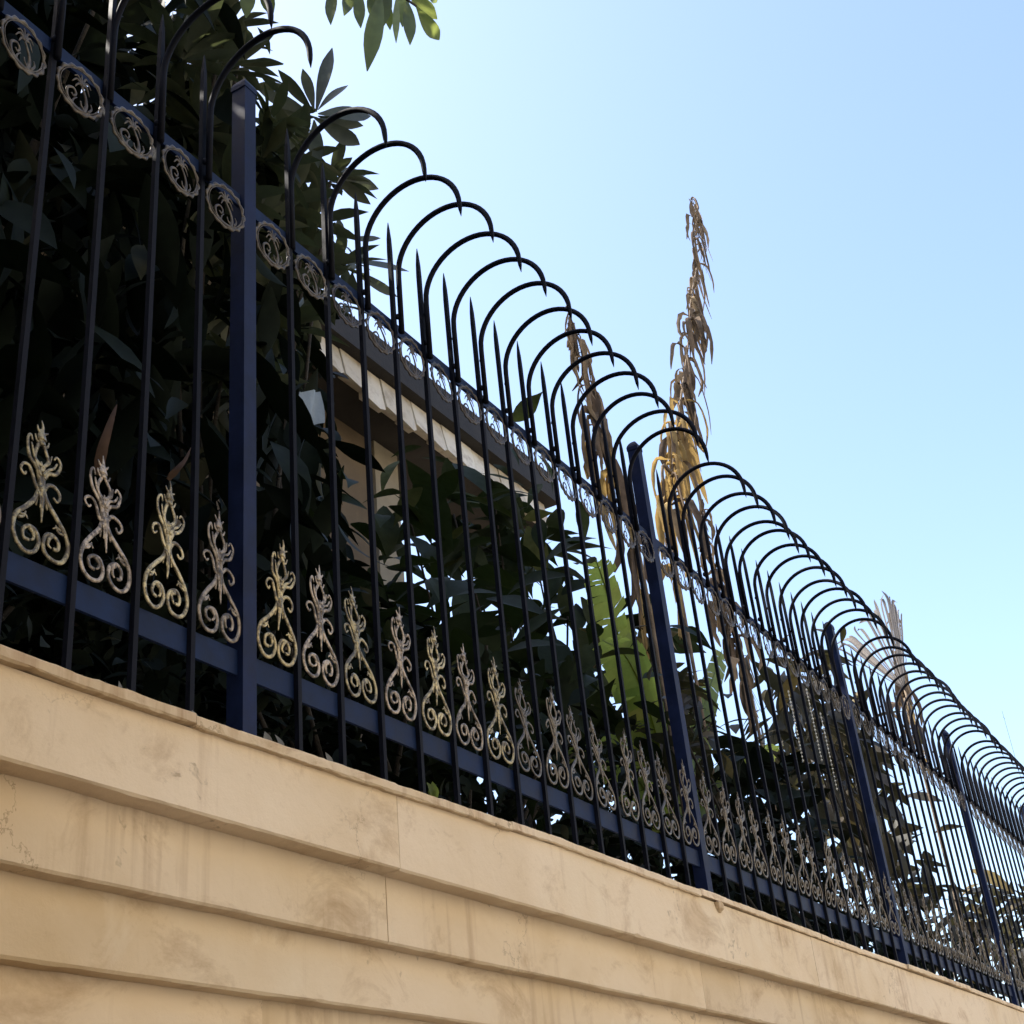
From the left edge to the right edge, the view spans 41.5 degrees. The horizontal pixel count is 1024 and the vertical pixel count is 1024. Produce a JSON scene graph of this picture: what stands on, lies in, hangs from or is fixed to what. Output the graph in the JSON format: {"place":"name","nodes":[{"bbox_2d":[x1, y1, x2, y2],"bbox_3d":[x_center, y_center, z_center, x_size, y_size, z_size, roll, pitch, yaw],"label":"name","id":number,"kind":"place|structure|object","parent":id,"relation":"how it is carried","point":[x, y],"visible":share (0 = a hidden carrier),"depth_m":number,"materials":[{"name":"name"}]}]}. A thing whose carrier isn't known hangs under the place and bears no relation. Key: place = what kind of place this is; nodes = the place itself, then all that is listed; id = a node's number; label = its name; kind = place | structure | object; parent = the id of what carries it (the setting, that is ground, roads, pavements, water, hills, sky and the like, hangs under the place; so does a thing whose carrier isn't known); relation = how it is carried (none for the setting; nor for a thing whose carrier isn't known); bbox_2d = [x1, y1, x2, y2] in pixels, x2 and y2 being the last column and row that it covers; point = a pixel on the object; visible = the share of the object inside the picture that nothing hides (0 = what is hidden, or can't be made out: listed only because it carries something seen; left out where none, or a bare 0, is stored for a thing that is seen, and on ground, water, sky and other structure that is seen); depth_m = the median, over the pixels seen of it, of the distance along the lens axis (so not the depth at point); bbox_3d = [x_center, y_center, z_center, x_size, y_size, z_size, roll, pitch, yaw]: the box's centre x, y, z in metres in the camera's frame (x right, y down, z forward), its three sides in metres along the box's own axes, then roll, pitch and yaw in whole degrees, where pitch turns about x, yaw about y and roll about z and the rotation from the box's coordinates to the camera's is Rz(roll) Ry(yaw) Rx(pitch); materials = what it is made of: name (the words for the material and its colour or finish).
{"place":"outdoors","nodes":[
{"label":"outdoors","id":0,"kind":"place"},
{"bbox_2d":[81,0,1023,1007],"label":"sky","id":1,"kind":"structure","parent":0,"point":[853,169],"materials":[{"name":"blue"}]},
{"bbox_2d":[806,689,822,760],"bbox_3d":[1.719,1.210,7.700,0.011,0.442,0.020,-20,-32,24],"label":"bead string","id":2,"kind":"object","parent":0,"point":[814,725],"visible":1,"depth_m":7.70,"materials":[{"name":"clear glass"}]},
{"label":"garden","id":3,"kind":"structure","parent":0,"visible":0},
{"bbox_2d":[0,455,348,733],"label":"leafy shrub","id":4,"kind":"object","parent":3,"relation":"on","point":[18,623],"visible":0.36,"depth_m":2.42,"materials":[{"name":"green plant"}]},
{"bbox_2d":[94,405,116,474],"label":"dry leaf","id":5,"kind":"object","parent":4,"relation":"attached to","point":[102,448],"visible":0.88,"depth_m":2.28,"materials":[{"name":"brown plant"}]},
{"bbox_2d":[167,448,190,480],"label":"dry leaf","id":6,"kind":"object","parent":4,"relation":"attached to","point":[173,472],"visible":0.97,"depth_m":2.39,"materials":[{"name":"brown plant"}]},
{"bbox_2d":[0,0,390,767],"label":"broadleaf tree","id":7,"kind":"object","parent":3,"relation":"on","point":[58,328],"visible":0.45,"depth_m":3.35,"materials":[{"name":"green plant"}]},
{"bbox_2d":[116,0,408,669],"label":"rosette tree","id":8,"kind":"object","parent":3,"relation":"on","point":[280,115],"visible":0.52,"depth_m":4.08,"materials":[{"name":"green plant"}]},
{"bbox_2d":[299,390,324,424],"bbox_3d":[-0.577,-0.300,3.879,0.027,0.167,0.104,-20,-32,24],"label":"hanging sheet","id":9,"kind":"object","parent":8,"relation":"hanging from","point":[313,401],"visible":0.66,"depth_m":3.89,"materials":[{"name":"grey fabric"}]},
{"bbox_2d":[41,107,555,741],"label":"house","id":10,"kind":"structure","parent":3,"relation":"on","point":[381,407],"depth_m":9.81,"materials":[{"name":"beige paint"}]},
{"bbox_2d":[240,0,439,70],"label":"overhanging tree","id":11,"kind":"object","parent":3,"relation":"on","point":[381,14],"visible":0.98,"depth_m":4.66,"materials":[{"name":"green plant"}]},
{"bbox_2d":[148,569,719,886],"bbox_3d":[0.058,1.032,3.963,1.024,1.731,3.559,-20,-32,24],"label":"leafy shrub","id":12,"kind":"object","parent":3,"relation":"on","point":[472,791],"visible":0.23,"depth_m":3.45,"materials":[{"name":"green plant"}]},
{"bbox_2d":[260,498,711,873],"bbox_3d":[0.081,1.131,5.997,1.741,3.512,5.666,-10,-29,8],"label":"leaved shrub","id":13,"kind":"object","parent":3,"relation":"on","point":[460,631],"visible":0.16,"depth_m":4.91,"materials":[{"name":"green plant"}]},
{"bbox_2d":[338,392,678,831],"bbox_3d":[0.109,1.279,7.175,1.747,4.357,3.450,-11,-29,9],"label":"broadleaf tree","id":14,"kind":"object","parent":3,"relation":"on","point":[389,534],"visible":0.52,"depth_m":7.16,"materials":[{"name":"green plant"}]},
{"bbox_2d":[565,306,695,887],"bbox_3d":[0.562,0.759,5.677,0.186,3.713,0.579,-20,-32,24],"label":"dry stalk","id":15,"kind":"object","parent":3,"relation":"on","point":[594,409],"visible":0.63,"depth_m":6.13,"materials":[{"name":"brown plant"}]},
{"bbox_2d":[579,625,750,845],"bbox_3d":[0.936,1.804,6.633,1.010,2.783,3.355,-14,-30,14],"label":"broadleaf tree","id":16,"kind":"object","parent":3,"relation":"on","point":[685,688],"visible":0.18,"depth_m":5.90,"materials":[{"name":"green plant"}]},
{"bbox_2d":[568,559,778,833],"bbox_3d":[1.006,1.703,6.644,0.407,2.918,4.051,-15,-30,15],"label":"banana plant","id":17,"kind":"object","parent":3,"relation":"on","point":[624,637],"visible":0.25,"depth_m":5.79,"materials":[{"name":"green plant"}]},
{"bbox_2d":[651,197,722,818],"bbox_3d":[1.353,0.270,8.351,0.314,6.984,2.087,-20,-32,24],"label":"dry stalk","id":18,"kind":"object","parent":3,"relation":"on","point":[680,457],"visible":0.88,"depth_m":8.50,"materials":[{"name":"brown plant"}]},
{"bbox_2d":[696,499,780,832],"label":"dry stalk","id":19,"kind":"object","parent":3,"relation":"on","point":[733,649],"visible":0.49,"depth_m":7.59,"materials":[{"name":"brown plant"}]},
{"bbox_2d":[663,712,942,971],"bbox_3d":[1.660,2.337,7.330,1.320,2.394,4.055,-12,-29,11],"label":"broadleaf tree","id":20,"kind":"object","parent":3,"relation":"on","point":[755,771],"visible":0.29,"depth_m":6.91,"materials":[{"name":"green plant"}]},
{"bbox_2d":[738,628,922,958],"bbox_3d":[2.237,2.383,8.968,1.244,3.764,3.310,-15,-30,17],"label":"grey leaved tree","id":21,"kind":"object","parent":3,"relation":"on","point":[780,714],"visible":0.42,"depth_m":8.65,"materials":[{"name":"green plant"}]},
{"bbox_2d":[788,691,803,760],"bbox_3d":[1.547,1.165,7.379,0.011,0.412,0.020,-20,-32,24],"label":"bead string","id":22,"kind":"object","parent":21,"relation":"hanging from","point":[795,727],"visible":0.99,"depth_m":7.37,"materials":[{"name":"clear glass"}]},
{"bbox_2d":[820,713,837,790],"bbox_3d":[1.823,1.375,7.787,0.011,0.472,0.020,-20,-32,24],"label":"bead string","id":23,"kind":"object","parent":21,"relation":"hanging from","point":[829,754],"visible":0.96,"depth_m":7.78,"materials":[{"name":"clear glass"}]},
{"bbox_2d":[671,783,1017,999],"bbox_3d":[1.895,2.440,6.640,0.992,1.513,6.015,-20,-32,24],"label":"leafy shrub","id":24,"kind":"object","parent":3,"relation":"on","point":[734,891],"visible":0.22,"depth_m":5.33,"materials":[{"name":"green plant"}]},
{"bbox_2d":[783,695,1023,996],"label":"round bushy tree","id":25,"kind":"object","parent":3,"relation":"on","point":[821,811],"visible":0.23,"depth_m":10.36,"materials":[{"name":"green plant"}]},
{"bbox_2d":[837,591,972,957],"bbox_3d":[2.646,2.044,8.879,0.141,4.155,2.522,-20,-32,24],"label":"withered frond","id":26,"kind":"object","parent":3,"relation":"on","point":[865,653],"visible":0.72,"depth_m":9.89,"materials":[{"name":"beige plant"}]},
{"bbox_2d":[887,613,969,958],"bbox_3d":[3.385,2.709,10.517,0.202,4.428,0.640,-20,-32,24],"label":"dry stalk","id":27,"kind":"object","parent":3,"relation":"on","point":[908,690],"visible":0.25,"depth_m":10.99,"materials":[{"name":"beige plant"}]},
{"bbox_2d":[962,882,1023,1005],"bbox_3d":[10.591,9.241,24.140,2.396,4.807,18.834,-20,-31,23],"label":"round bushy tree","id":28,"kind":"object","parent":3,"relation":"on","point":[1002,924],"visible":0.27,"depth_m":19.48,"materials":[{"name":"green plant"}]},
{"bbox_3d":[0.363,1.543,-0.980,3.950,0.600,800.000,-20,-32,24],"label":"pavement","id":29,"kind":"structure","parent":0,"visible":0},
{"bbox_2d":[0,644,1023,1023],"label":"boundary wall","id":30,"kind":"structure","parent":29,"relation":"on","point":[160,862],"depth_m":2.08,"materials":[{"name":"beige stone"}]},
{"bbox_2d":[263,732,271,740],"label":"fallen leaf","id":31,"kind":"object","parent":30,"relation":"on","point":[267,736],"visible":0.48,"depth_m":2.07,"materials":[{"name":"grey plant"}]},
{"bbox_2d":[275,735,283,744],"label":"fallen leaf","id":32,"kind":"object","parent":30,"relation":"on","point":[280,741],"visible":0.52,"depth_m":2.10,"materials":[{"name":"grey plant"}]},
{"bbox_2d":[325,752,332,760],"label":"fallen leaf","id":33,"kind":"object","parent":30,"relation":"on","point":[328,757],"visible":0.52,"depth_m":2.19,"materials":[{"name":"grey plant"}]},
{"bbox_2d":[427,782,438,797],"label":"sprig","id":34,"kind":"object","parent":30,"relation":"on","point":[433,790],"visible":0.69,"depth_m":2.42,"materials":[{"name":"green plant"}]},
{"bbox_2d":[0,0,1018,1005],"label":"iron fence","id":35,"kind":"object","parent":30,"relation":"on","point":[240,666],"visible":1,"depth_m":2.96,"materials":[{"name":"black metal"}]},
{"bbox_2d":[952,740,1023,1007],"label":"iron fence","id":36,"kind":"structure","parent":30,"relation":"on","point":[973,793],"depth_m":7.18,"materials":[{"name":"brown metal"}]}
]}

